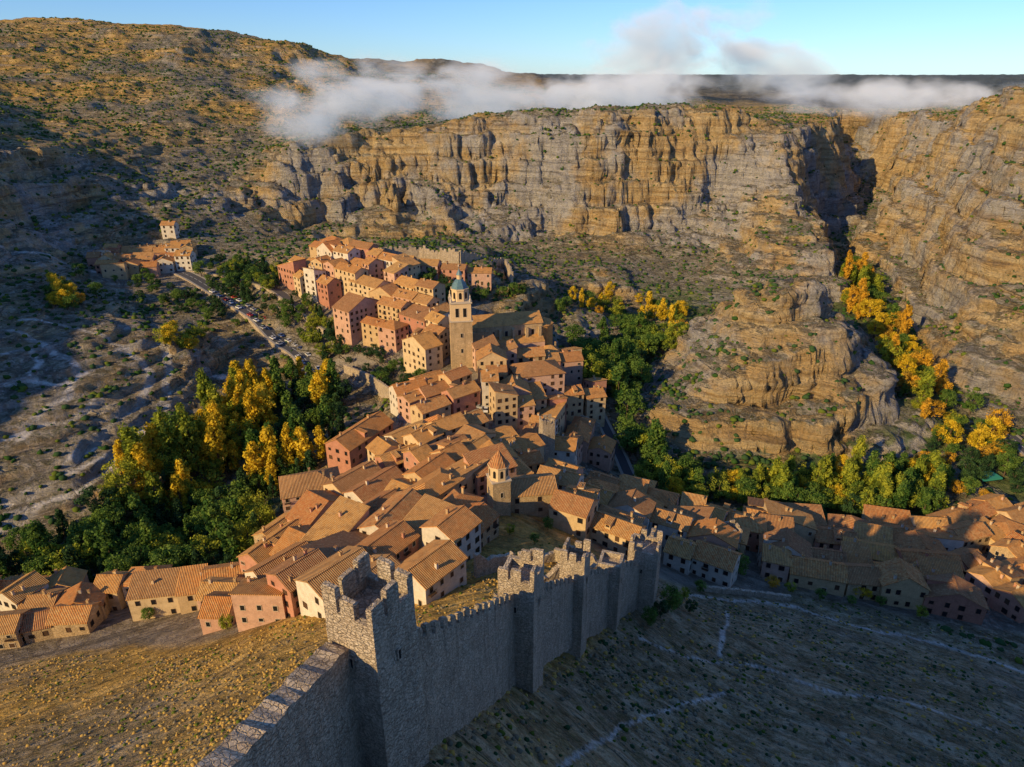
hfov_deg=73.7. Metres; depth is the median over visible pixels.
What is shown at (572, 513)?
village house
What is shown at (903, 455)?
poplar tree
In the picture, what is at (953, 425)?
broadleaf tree
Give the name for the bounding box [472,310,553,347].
cathedral nave
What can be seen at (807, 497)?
broadleaf tree
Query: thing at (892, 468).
broadleaf tree
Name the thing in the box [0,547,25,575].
broadleaf tree
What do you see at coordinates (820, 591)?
broadleaf tree
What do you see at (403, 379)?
broadleaf tree
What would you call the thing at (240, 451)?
broadleaf tree
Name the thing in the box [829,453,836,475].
poplar tree
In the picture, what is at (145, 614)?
broadleaf tree
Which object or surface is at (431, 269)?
broadleaf tree
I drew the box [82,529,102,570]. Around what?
poplar tree
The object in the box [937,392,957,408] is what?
broadleaf tree
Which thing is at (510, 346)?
village house
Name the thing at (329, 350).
broadleaf tree
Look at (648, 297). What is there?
poplar tree
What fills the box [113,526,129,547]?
broadleaf tree
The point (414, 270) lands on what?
village house
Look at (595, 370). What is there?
broadleaf tree
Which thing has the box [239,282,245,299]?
pine tree
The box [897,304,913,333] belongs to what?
poplar tree
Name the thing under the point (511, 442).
village house
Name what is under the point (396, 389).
village house
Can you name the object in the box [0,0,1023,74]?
sky
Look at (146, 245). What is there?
village house
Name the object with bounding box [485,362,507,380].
village house
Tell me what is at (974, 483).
broadleaf tree
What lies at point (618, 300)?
broadleaf tree
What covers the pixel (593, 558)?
ruined wall
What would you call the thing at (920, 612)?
broadleaf tree
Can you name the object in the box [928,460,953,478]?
broadleaf tree
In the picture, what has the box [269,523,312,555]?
village house
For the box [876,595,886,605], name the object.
broadleaf tree
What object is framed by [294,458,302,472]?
cypress tree
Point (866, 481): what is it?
broadleaf tree
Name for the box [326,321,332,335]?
pine tree
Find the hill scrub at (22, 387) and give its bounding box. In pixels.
[0,17,1023,663]
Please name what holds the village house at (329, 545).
on the terrain
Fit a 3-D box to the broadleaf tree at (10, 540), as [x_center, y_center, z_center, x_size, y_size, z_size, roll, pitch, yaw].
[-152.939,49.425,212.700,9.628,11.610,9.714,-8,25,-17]
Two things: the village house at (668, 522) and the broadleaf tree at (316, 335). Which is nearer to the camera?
the village house at (668, 522)
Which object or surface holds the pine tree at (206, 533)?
on the terrain
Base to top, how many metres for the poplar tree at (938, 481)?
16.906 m
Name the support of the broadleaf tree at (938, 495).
on the terrain
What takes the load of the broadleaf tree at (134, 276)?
on the terrain
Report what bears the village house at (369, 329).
on the terrain
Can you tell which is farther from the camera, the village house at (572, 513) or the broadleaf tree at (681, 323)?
the broadleaf tree at (681, 323)
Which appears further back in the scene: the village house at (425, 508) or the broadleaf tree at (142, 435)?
the broadleaf tree at (142, 435)
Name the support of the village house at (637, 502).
on the terrain
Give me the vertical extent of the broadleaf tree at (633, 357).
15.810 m
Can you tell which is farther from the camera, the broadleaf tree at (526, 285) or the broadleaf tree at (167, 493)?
the broadleaf tree at (526, 285)
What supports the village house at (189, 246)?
on the terrain
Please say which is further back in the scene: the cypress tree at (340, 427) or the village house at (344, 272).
the village house at (344, 272)
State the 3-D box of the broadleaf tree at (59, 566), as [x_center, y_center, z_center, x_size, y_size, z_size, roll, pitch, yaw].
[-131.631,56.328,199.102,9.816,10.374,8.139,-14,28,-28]
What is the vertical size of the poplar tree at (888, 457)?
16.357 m
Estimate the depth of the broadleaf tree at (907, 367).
337.67 m
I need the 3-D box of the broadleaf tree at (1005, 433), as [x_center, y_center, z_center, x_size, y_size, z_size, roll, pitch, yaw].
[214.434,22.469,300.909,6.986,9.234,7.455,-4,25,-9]
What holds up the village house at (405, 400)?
on the terrain
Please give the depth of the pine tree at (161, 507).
237.29 m
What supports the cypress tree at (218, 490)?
on the terrain
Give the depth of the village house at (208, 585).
170.01 m
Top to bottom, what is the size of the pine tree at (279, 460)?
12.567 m
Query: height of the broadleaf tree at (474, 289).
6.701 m
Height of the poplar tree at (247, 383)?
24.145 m
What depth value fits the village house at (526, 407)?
260.92 m
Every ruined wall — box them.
[473,551,554,577]
[494,563,559,596]
[554,547,597,565]
[590,559,626,569]
[649,525,656,536]
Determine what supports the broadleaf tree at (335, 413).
on the terrain
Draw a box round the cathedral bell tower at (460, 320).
[448,267,472,368]
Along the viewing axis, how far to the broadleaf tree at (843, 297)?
453.76 m
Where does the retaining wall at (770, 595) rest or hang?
on the terrain
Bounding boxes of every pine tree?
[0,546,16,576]
[53,508,69,535]
[61,543,85,569]
[68,520,82,542]
[68,522,81,558]
[85,566,95,582]
[96,558,106,573]
[152,493,173,526]
[171,497,188,531]
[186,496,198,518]
[191,549,204,564]
[203,518,214,548]
[219,540,237,557]
[224,265,229,282]
[233,262,240,276]
[235,468,253,496]
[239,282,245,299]
[245,287,253,302]
[246,254,251,266]
[249,511,261,534]
[259,255,265,270]
[267,474,278,497]
[272,271,278,286]
[276,307,281,318]
[276,456,284,481]
[290,377,300,402]
[302,450,317,470]
[314,303,317,315]
[317,305,323,320]
[321,345,329,360]
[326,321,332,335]
[332,392,342,408]
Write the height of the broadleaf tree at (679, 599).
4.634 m
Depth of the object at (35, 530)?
202.65 m
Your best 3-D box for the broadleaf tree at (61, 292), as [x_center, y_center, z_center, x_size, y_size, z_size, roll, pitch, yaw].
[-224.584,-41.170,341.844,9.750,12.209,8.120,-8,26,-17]
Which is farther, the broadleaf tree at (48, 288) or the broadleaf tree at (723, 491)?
the broadleaf tree at (48, 288)
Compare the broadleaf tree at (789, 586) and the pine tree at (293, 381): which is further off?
the pine tree at (293, 381)
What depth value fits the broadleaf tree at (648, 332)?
368.45 m
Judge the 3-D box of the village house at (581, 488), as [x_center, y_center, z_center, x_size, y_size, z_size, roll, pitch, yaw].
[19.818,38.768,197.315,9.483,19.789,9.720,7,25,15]
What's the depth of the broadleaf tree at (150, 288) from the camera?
386.54 m
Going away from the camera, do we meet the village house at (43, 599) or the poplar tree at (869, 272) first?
the village house at (43, 599)
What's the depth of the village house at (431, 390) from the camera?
265.72 m
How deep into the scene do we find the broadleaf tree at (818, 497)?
244.15 m
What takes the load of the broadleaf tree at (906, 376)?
on the terrain
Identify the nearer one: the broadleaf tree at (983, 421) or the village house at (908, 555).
the village house at (908, 555)
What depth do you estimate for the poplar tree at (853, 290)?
442.77 m
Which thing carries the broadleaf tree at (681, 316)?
on the terrain
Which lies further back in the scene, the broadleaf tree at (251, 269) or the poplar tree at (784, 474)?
the broadleaf tree at (251, 269)
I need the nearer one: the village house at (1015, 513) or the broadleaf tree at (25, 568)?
the broadleaf tree at (25, 568)
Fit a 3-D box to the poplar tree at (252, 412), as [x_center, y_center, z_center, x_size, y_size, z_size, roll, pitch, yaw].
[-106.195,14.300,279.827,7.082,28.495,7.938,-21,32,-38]
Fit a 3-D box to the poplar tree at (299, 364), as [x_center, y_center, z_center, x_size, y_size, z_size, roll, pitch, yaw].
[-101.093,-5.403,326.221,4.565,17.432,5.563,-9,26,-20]
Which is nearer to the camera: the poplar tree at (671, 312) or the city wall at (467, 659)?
the city wall at (467, 659)
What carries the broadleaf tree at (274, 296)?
on the terrain
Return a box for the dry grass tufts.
[0,542,609,766]
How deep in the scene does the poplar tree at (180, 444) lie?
256.69 m
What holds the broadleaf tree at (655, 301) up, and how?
on the terrain
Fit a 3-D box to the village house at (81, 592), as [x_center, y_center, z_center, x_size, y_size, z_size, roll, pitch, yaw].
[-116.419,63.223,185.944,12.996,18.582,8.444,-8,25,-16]
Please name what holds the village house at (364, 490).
on the terrain
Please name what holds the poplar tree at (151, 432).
on the terrain
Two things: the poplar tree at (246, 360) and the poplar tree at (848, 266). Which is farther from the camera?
the poplar tree at (848, 266)
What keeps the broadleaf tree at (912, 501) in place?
on the terrain
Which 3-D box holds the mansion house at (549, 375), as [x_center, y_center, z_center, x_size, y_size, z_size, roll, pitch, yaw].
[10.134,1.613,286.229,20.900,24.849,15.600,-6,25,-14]
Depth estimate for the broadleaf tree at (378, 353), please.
321.83 m
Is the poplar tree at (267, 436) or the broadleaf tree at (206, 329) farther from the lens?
the broadleaf tree at (206, 329)
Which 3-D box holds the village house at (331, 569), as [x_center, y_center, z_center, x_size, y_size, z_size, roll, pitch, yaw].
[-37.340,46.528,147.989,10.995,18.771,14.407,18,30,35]
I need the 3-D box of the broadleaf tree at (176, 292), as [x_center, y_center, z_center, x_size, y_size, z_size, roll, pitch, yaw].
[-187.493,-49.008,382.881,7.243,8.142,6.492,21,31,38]
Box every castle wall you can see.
[384,246,418,260]
[419,245,459,263]
[460,250,503,268]
[504,259,512,282]
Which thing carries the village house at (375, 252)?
on the terrain
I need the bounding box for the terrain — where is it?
[0,17,1023,766]
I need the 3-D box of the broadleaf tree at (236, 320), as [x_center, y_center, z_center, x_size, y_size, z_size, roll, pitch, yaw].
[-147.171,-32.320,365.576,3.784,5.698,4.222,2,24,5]
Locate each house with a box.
[0,570,48,610]
[0,574,49,590]
[0,608,31,649]
[16,587,67,610]
[20,608,54,643]
[45,599,103,637]
[48,565,89,589]
[54,581,110,619]
[85,250,102,268]
[93,569,129,610]
[94,258,122,273]
[95,248,110,252]
[98,251,112,259]
[99,263,129,279]
[102,243,122,250]
[103,246,120,253]
[112,253,132,261]
[119,564,172,605]
[120,245,134,252]
[122,256,144,277]
[125,567,180,621]
[128,245,152,253]
[131,252,155,261]
[134,243,157,246]
[139,260,160,277]
[152,245,165,255]
[154,253,175,273]
[158,251,174,257]
[159,220,179,238]
[164,243,182,251]
[170,240,191,244]
[173,248,197,270]
[175,563,207,614]
[179,241,197,256]
[194,577,243,608]
[197,591,235,634]
[200,562,245,581]
[228,576,286,631]
[236,519,298,573]
[242,540,307,578]
[251,512,287,542]
[263,548,326,616]
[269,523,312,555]
[276,258,306,289]
[278,466,339,512]
[285,489,339,524]
[288,255,306,261]
[292,269,305,298]
[293,546,369,617]
[299,495,370,542]
[299,528,368,557]
[302,266,325,302]
[306,257,313,267]
[308,239,325,257]
[310,255,330,269]
[315,274,341,308]
[316,239,341,258]
[321,234,342,241]
[322,460,380,495]
[323,257,347,278]
[324,410,393,472]
[332,244,360,261]
[332,292,377,348]
[333,262,368,295]
[340,237,354,245]
[342,465,403,502]
[347,240,378,258]
[348,257,366,266]
[348,274,389,297]
[355,520,419,562]
[357,488,421,534]
[360,316,387,347]
[361,255,383,279]
[363,489,396,515]
[365,436,401,461]
[366,247,390,257]
[369,282,398,300]
[370,553,400,574]
[374,443,415,472]
[376,251,397,268]
[376,296,411,320]
[376,316,409,352]
[382,261,408,282]
[382,426,413,445]
[383,478,415,491]
[389,377,426,417]
[391,253,420,279]
[391,288,425,302]
[393,275,418,290]
[395,539,467,605]
[396,389,424,422]
[398,303,439,336]
[401,330,442,372]
[401,441,432,471]
[402,422,443,445]
[402,452,454,481]
[402,494,454,549]
[404,419,427,429]
[404,467,465,499]
[408,369,442,383]
[410,394,451,423]
[411,293,440,307]
[411,326,425,335]
[414,278,445,303]
[414,380,449,399]
[418,258,441,279]
[419,505,482,560]
[423,323,449,358]
[424,310,449,327]
[424,414,442,421]
[425,412,468,438]
[428,434,467,450]
[430,440,468,461]
[432,302,449,316]
[437,363,472,386]
[440,261,467,282]
[441,380,480,414]
[442,486,483,504]
[445,458,489,493]
[455,424,496,439]
[461,434,490,450]
[462,443,517,495]
[463,408,489,427]
[465,501,500,547]
[467,265,491,289]
[472,331,499,370]
[475,343,507,382]
[479,439,520,458]
[480,368,498,408]
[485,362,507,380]
[488,381,518,429]
[491,425,519,439]
[493,436,519,450]
[499,339,517,372]
[499,374,530,395]
[508,358,565,394]
[512,433,545,458]
[514,448,544,473]
[514,458,533,474]
[517,346,545,362]
[517,394,535,428]
[520,422,538,434]
[528,381,547,413]
[528,412,558,434]
[536,401,566,435]
[537,464,584,489]
[544,341,560,352]
[544,457,584,473]
[545,350,560,364]
[546,394,567,432]
[548,489,598,540]
[554,433,578,464]
[558,346,581,352]
[559,349,583,385]
[563,384,584,421]
[564,430,583,464]
[565,420,592,463]
[565,482,600,507]
[571,416,595,438]
[583,375,607,392]
[583,384,606,426]
[584,477,619,491]
[585,480,616,506]
[586,470,620,483]
[587,435,616,471]
[590,510,646,557]
[598,504,644,523]
[607,488,655,535]
[617,474,649,493]
[622,474,656,487]
[641,492,663,506]
[647,487,678,507]
[648,506,695,546]
[663,532,696,574]
[667,505,714,520]
[679,491,706,505]
[686,518,739,550]
[690,536,741,586]
[703,504,728,520]
[710,503,741,512]
[722,521,750,558]
[725,511,766,552]
[742,505,767,514]
[747,496,783,508]
[751,512,794,531]
[757,527,812,566]
[760,543,791,582]
[763,498,817,546]
[783,502,827,525]
[787,554,847,596]
[809,545,847,561]
[812,524,858,549]
[827,513,870,528]
[840,541,872,563]
[842,536,898,561]
[843,562,881,600]
[853,520,892,544]
[861,504,912,525]
[872,523,910,533]
[873,561,923,575]
[874,556,931,609]
[893,530,946,550]
[894,547,964,570]
[904,525,965,550]
[908,515,948,529]
[916,555,964,579]
[921,573,989,624]
[926,506,972,523]
[941,518,992,553]
[952,547,986,576]
[955,499,997,519]
[964,565,1010,604]
[971,493,1013,509]
[976,516,1006,552]
[982,558,1023,583]
[987,538,1023,560]
[988,582,1023,622]
[991,514,1023,534]
[995,505,1023,523]
[1001,556,1023,584]
[1004,530,1023,542]
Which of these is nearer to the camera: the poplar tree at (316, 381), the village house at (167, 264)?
the poplar tree at (316, 381)
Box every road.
[170,270,315,376]
[176,268,325,333]
[567,385,634,475]
[981,422,1023,457]
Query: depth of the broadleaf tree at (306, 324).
357.79 m
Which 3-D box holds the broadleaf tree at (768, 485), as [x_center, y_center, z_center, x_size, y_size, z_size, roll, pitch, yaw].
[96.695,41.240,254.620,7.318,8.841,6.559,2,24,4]
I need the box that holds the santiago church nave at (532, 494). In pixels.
[509,473,557,517]
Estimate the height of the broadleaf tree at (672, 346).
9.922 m
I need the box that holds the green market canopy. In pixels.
[977,471,1002,484]
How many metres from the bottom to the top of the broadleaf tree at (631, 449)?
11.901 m
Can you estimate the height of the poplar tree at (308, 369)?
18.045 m
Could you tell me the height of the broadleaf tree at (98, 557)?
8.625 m
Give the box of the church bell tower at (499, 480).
[486,446,511,515]
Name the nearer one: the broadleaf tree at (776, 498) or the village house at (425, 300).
the broadleaf tree at (776, 498)
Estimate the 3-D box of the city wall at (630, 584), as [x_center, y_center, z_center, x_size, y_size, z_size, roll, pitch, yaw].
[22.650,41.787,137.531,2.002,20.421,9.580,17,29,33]
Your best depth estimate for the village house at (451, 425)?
235.74 m
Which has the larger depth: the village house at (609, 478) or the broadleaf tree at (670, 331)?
the broadleaf tree at (670, 331)
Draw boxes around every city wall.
[194,642,364,766]
[417,593,515,751]
[543,575,573,665]
[587,567,608,637]
[620,560,639,618]
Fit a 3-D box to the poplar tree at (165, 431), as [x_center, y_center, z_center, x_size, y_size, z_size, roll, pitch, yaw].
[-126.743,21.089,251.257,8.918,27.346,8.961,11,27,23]
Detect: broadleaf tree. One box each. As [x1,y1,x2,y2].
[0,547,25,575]
[1,523,30,554]
[12,541,36,562]
[19,529,52,553]
[20,554,51,574]
[20,556,38,573]
[30,550,57,573]
[33,541,81,573]
[41,560,77,575]
[42,286,53,293]
[45,273,65,283]
[46,291,61,300]
[46,534,74,558]
[48,295,56,305]
[50,280,68,291]
[51,289,72,309]
[60,547,94,566]
[61,293,79,310]
[63,520,96,558]
[66,282,77,293]
[70,263,85,276]
[73,485,114,514]
[74,293,85,304]
[75,543,94,567]
[78,517,101,533]
[85,510,115,528]
[87,282,103,298]
[89,500,117,524]
[91,501,128,534]
[94,551,108,570]
[98,451,146,487]
[98,474,133,504]
[100,540,135,567]
[101,483,132,516]
[101,550,138,572]
[111,274,117,281]
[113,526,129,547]
[120,522,141,541]
[121,542,149,570]
[125,532,155,557]
[128,478,150,499]
[130,527,158,547]
[132,273,142,281]
[132,426,167,455]
[133,280,141,288]
[135,290,144,296]
[135,452,163,477]
[135,503,162,523]
[136,518,158,527]
[140,267,150,277]
[140,545,161,564]
[140,607,154,619]
[143,542,183,567]
[144,273,155,283]
[145,443,182,469]
[146,285,153,293]
[150,279,162,288]
[150,530,185,548]
[153,328,171,345]
[156,546,189,565]
[157,293,165,303]
[157,522,176,539]
[158,445,198,476]
[158,456,188,483]
[158,530,185,546]
[160,320,177,335]
[160,324,178,345]
[163,293,171,302]
[163,409,191,439]
[163,489,173,508]
[166,282,175,289]
[167,502,191,522]
[169,320,178,329]
[170,288,181,299]
[171,526,184,540]
[173,412,202,432]
[174,303,183,313]
[175,333,193,348]
[178,540,205,565]
[179,289,189,300]
[179,329,192,338]
[181,335,199,348]
[185,298,195,308]
[185,537,195,544]
[186,325,201,337]
[186,533,220,564]
[188,479,213,496]
[188,505,203,530]
[190,292,199,299]
[191,260,206,276]
[191,408,204,419]
[191,486,215,506]
[191,512,206,536]
[192,468,224,490]
[192,524,204,536]
[194,322,210,339]
[195,299,207,309]
[198,535,218,559]
[199,306,211,321]
[202,455,223,480]
[202,552,225,565]
[206,294,216,306]
[206,395,228,406]
[207,262,213,270]
[212,297,222,306]
[213,253,224,264]
[214,306,226,318]
[215,282,225,292]
[215,435,228,456]
[216,269,223,277]
[218,495,243,518]
[218,554,238,563]
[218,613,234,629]
[221,261,229,269]
[221,478,252,501]
[221,506,239,522]
[222,287,229,294]
[225,258,243,269]
[225,400,245,425]
[225,419,253,447]
[226,272,239,283]
[227,275,240,289]
[227,441,244,458]
[229,288,239,295]
[230,519,250,538]
[232,318,240,326]
[233,254,242,261]
[233,263,243,272]
[233,518,259,552]
[238,269,252,278]
[238,488,272,517]
[241,272,252,286]
[241,498,275,525]
[245,263,254,271]
[245,501,276,531]
[248,265,258,275]
[248,472,268,494]
[252,271,264,283]
[253,260,260,267]
[256,268,266,277]
[258,274,270,283]
[258,373,274,391]
[260,279,274,289]
[260,293,267,299]
[262,263,271,272]
[268,304,278,314]
[269,260,278,273]
[269,293,276,300]
[270,422,282,436]
[275,417,287,430]
[275,447,295,464]
[277,298,290,309]
[277,430,283,453]
[278,463,297,475]
[279,303,293,319]
[279,315,290,327]
[292,395,316,417]
[293,375,314,402]
[294,304,306,313]
[294,312,302,321]
[296,326,303,334]
[299,293,313,308]
[299,331,309,345]
[303,328,321,345]
[304,320,316,331]
[304,407,320,425]
[306,313,317,320]
[307,316,318,326]
[308,305,317,313]
[313,347,322,357]
[314,316,322,325]
[314,343,322,349]
[321,315,333,327]
[323,328,334,340]
[324,341,336,354]
[330,379,352,402]
[330,401,348,419]
[332,334,343,344]
[333,343,343,356]
[340,344,350,352]
[351,344,361,353]
[361,347,368,355]
[361,363,370,371]
[368,343,377,357]
[373,346,386,358]
[374,367,390,378]
[375,370,389,380]
[382,377,391,383]
[388,359,399,373]
[396,357,403,365]
[398,366,405,372]
[398,373,410,380]
[403,373,411,380]
[412,368,425,375]
[418,271,425,278]
[421,273,433,279]
[426,267,436,277]
[438,274,449,282]
[442,277,452,287]
[469,292,477,302]
[472,287,481,295]
[479,288,488,300]
[497,286,508,296]
[505,523,515,534]
[508,282,517,297]
[514,283,524,293]
[518,283,529,292]
[529,533,539,543]
[542,516,553,528]
[555,298,565,316]
[562,296,572,309]
[563,322,585,346]
[567,286,578,301]
[571,335,592,349]
[582,290,596,305]
[582,344,601,359]
[582,353,605,377]
[583,352,607,366]
[583,355,603,377]
[584,346,596,354]
[586,297,597,308]
[588,338,610,355]
[594,305,603,313]
[596,366,607,378]
[597,295,610,310]
[598,348,609,358]
[599,360,614,376]
[603,333,615,346]
[604,281,614,295]
[606,369,627,392]
[608,302,625,314]
[608,313,621,329]
[608,335,618,343]
[612,295,622,305]
[612,419,643,450]
[614,388,644,417]
[616,335,631,351]
[617,412,635,432]
[620,314,634,327]
[620,320,635,331]
[620,327,635,337]
[620,352,644,370]
[621,339,641,352]
[621,431,640,456]
[625,371,638,385]
[627,339,647,356]
[628,380,641,393]
[629,422,648,445]
[630,359,652,383]
[632,335,650,344]
[632,458,658,480]
[634,293,643,303]
[635,318,657,333]
[636,429,656,453]
[637,348,650,364]
[637,440,668,465]
[641,331,655,345]
[641,333,658,355]
[641,453,655,470]
[641,605,658,625]
[643,424,667,443]
[645,311,652,319]
[649,304,659,320]
[650,322,669,341]
[651,299,660,310]
[653,331,672,352]
[653,461,681,480]
[654,455,682,487]
[654,600,670,617]
[656,439,671,453]
[658,476,682,496]
[660,583,681,612]
[662,338,677,348]
[665,321,688,341]
[669,475,684,494]
[671,592,683,607]
[674,313,685,321]
[674,321,688,330]
[676,300,688,308]
[676,455,700,477]
[679,306,687,318]
[679,587,689,598]
[684,599,697,611]
[685,482,709,495]
[693,457,708,474]
[694,580,708,591]
[702,478,717,498]
[706,466,730,483]
[709,476,731,499]
[713,482,730,498]
[725,468,739,484]
[729,485,742,502]
[731,483,755,505]
[734,476,756,494]
[734,479,757,503]
[736,549,750,574]
[738,474,758,486]
[754,483,770,498]
[762,482,778,499]
[764,574,779,587]
[765,468,771,483]
[769,486,782,501]
[784,581,796,591]
[788,487,810,502]
[790,462,811,480]
[793,475,799,487]
[794,475,810,488]
[796,488,816,503]
[803,480,820,492]
[805,487,829,509]
[815,588,826,599]
[821,487,836,498]
[821,487,840,509]
[828,472,841,488]
[829,496,844,512]
[830,483,850,503]
[833,466,842,478]
[835,453,853,478]
[840,492,862,515]
[841,287,853,304]
[841,291,849,306]
[843,485,859,508]
[846,595,856,604]
[848,484,870,500]
[850,479,864,491]
[853,255,861,262]
[853,587,873,596]
[855,298,882,320]
[857,258,867,266]
[857,471,872,488]
[866,319,884,335]
[867,288,879,305]
[867,299,886,309]
[867,320,886,337]
[869,271,880,288]
[872,493,892,507]
[875,312,891,329]
[875,334,886,352]
[876,291,889,301]
[876,335,899,355]
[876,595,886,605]
[878,341,906,365]
[879,325,893,340]
[881,330,893,342]
[881,462,895,481]
[885,304,892,312]
[890,311,913,331]
[894,352,917,374]
[896,371,920,394]
[897,457,916,470]
[898,332,909,351]
[900,380,913,395]
[902,485,921,509]
[903,335,918,347]
[905,342,921,354]
[908,349,934,373]
[908,463,931,485]
[909,485,924,510]
[910,379,932,395]
[911,397,922,408]
[914,450,930,459]
[914,473,923,485]
[916,364,930,376]
[916,605,928,617]
[917,486,945,510]
[920,399,945,417]
[921,366,938,376]
[921,454,929,466]
[924,442,937,451]
[924,462,937,478]
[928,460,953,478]
[930,434,946,445]
[931,423,949,439]
[931,489,950,510]
[933,377,953,398]
[934,420,964,446]
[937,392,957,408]
[938,388,957,401]
[941,452,955,465]
[942,412,951,421]
[943,443,960,455]
[944,425,954,442]
[945,409,966,423]
[945,475,955,486]
[946,464,955,476]
[949,479,968,494]
[953,415,969,427]
[956,459,977,474]
[958,469,976,482]
[960,476,981,497]
[961,446,982,467]
[964,389,985,414]
[965,431,983,446]
[966,428,990,449]
[972,417,993,433]
[974,465,992,481]
[976,416,1006,443]
[976,445,995,458]
[978,456,998,471]
[978,488,989,495]
[981,453,996,464]
[985,407,1013,427]
[985,439,996,450]
[986,442,1005,454]
[992,427,1010,438]
[995,438,1018,453]
[995,451,1023,476]
[998,444,1016,458]
[1008,469,1023,483]
[1009,479,1023,493]
[1015,456,1023,470]
[1015,468,1023,482]
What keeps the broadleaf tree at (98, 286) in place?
on the terrain
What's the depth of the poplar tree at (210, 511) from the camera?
213.49 m
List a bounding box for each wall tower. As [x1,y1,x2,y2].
[321,551,428,766]
[498,548,543,693]
[518,548,533,558]
[539,414,554,463]
[559,537,590,657]
[598,549,623,629]
[627,529,662,615]
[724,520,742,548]
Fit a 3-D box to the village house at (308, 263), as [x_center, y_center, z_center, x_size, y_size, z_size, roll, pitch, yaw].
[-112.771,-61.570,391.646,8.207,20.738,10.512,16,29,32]
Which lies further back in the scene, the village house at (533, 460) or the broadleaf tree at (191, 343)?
the broadleaf tree at (191, 343)
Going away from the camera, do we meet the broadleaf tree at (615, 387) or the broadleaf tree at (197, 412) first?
the broadleaf tree at (197, 412)
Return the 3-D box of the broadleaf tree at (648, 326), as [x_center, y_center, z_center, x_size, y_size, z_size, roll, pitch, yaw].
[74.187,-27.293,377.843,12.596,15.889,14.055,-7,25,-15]
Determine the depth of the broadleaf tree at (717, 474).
261.72 m
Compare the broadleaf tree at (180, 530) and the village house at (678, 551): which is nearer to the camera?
the village house at (678, 551)
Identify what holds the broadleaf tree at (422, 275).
on the terrain
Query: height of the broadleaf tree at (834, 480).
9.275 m
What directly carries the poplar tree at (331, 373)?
on the terrain
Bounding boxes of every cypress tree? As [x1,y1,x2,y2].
[160,471,170,494]
[214,486,225,509]
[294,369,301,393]
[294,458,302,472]
[330,420,334,438]
[334,420,339,435]
[336,416,344,431]
[338,406,345,429]
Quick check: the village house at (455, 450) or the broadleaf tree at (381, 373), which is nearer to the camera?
the village house at (455, 450)
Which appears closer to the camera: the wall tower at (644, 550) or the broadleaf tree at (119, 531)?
the wall tower at (644, 550)
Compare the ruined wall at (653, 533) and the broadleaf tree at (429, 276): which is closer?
the ruined wall at (653, 533)
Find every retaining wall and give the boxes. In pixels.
[343,364,370,384]
[370,375,389,398]
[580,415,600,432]
[701,585,740,594]
[740,588,791,600]
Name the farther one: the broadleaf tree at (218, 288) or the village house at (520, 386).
the broadleaf tree at (218, 288)
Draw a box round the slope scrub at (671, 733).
[430,587,1023,766]
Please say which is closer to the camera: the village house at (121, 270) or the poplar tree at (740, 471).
the poplar tree at (740, 471)
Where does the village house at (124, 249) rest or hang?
on the terrain
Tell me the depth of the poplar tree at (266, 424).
264.86 m
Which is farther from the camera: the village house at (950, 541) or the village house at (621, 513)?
the village house at (950, 541)
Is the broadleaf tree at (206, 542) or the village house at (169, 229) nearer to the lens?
the broadleaf tree at (206, 542)
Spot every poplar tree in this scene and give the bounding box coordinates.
[0,557,8,578]
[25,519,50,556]
[40,543,52,556]
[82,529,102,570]
[91,518,122,562]
[112,439,128,480]
[116,422,139,470]
[125,492,149,522]
[130,442,154,480]
[138,514,158,550]
[142,422,164,471]
[143,470,169,519]
[150,407,182,456]
[168,473,188,512]
[174,426,190,468]
[174,458,194,496]
[175,402,186,418]
[176,406,203,477]
[183,478,198,506]
[183,515,195,539]
[194,418,208,471]
[195,367,211,411]
[197,433,214,475]
[200,398,229,438]
[201,495,226,551]
[203,411,227,476]
[204,383,228,430]
[217,518,241,561]
[222,376,235,393]
[224,379,237,412]
[226,440,241,472]
[228,359,242,376]
[228,364,239,383]
[228,411,242,448]
[229,498,245,524]
[230,383,250,417]
[234,369,248,390]
[236,396,246,416]
[238,417,249,436]
[241,387,261,431]
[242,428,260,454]
[242,441,265,492]
[243,357,256,373]
[243,379,254,420]
[245,361,258,382]
[247,371,254,380]
[251,379,262,425]
[251,381,278,430]
[256,425,284,473]
[261,367,276,410]
[263,455,278,491]
[264,421,280,449]
[268,356,282,381]
[271,367,285,411]
[279,422,295,469]
[280,390,292,431]
[282,357,295,393]
[287,405,307,441]
[290,426,316,468]
[295,356,304,383]
[304,362,313,380]
[308,368,329,417]
[313,425,326,459]
[318,392,335,435]
[319,358,335,391]
[323,358,342,402]
[579,288,584,307]
[596,316,607,340]
[607,339,619,367]
[609,359,629,405]
[617,338,622,353]
[622,326,630,338]
[624,343,637,365]
[631,311,646,336]
[637,305,645,317]
[645,290,652,310]
[646,417,666,456]
[653,455,662,481]
[656,297,667,321]
[658,459,671,490]
[667,304,674,322]
[683,468,694,492]
[690,466,704,491]
[735,468,744,478]
[752,463,764,494]
[760,467,766,492]
[768,455,784,492]
[770,461,792,501]
[780,481,795,502]
[785,455,795,470]
[785,471,795,490]
[806,461,816,480]
[811,458,826,484]
[814,454,833,491]
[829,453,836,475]
[839,263,845,276]
[839,457,858,490]
[842,253,853,278]
[842,461,860,495]
[845,284,857,313]
[849,263,857,287]
[851,435,867,472]
[854,271,860,286]
[854,303,861,319]
[856,265,867,294]
[856,277,867,295]
[856,486,874,514]
[857,285,869,306]
[859,274,871,292]
[860,252,868,264]
[861,448,882,477]
[866,264,871,280]
[869,465,880,495]
[872,275,884,291]
[872,461,892,493]
[873,474,894,506]
[880,451,894,466]
[887,303,899,329]
[888,333,900,366]
[891,471,906,506]
[892,459,904,478]
[892,483,910,508]
[895,478,911,509]
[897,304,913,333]
[898,451,909,470]
[899,325,907,333]
[903,466,916,494]
[906,470,915,496]
[913,455,926,479]
[913,480,923,494]
[918,368,937,399]
[918,491,932,515]
[920,398,931,418]
[924,450,944,481]
[927,470,946,500]
[931,462,947,487]
[933,358,948,393]

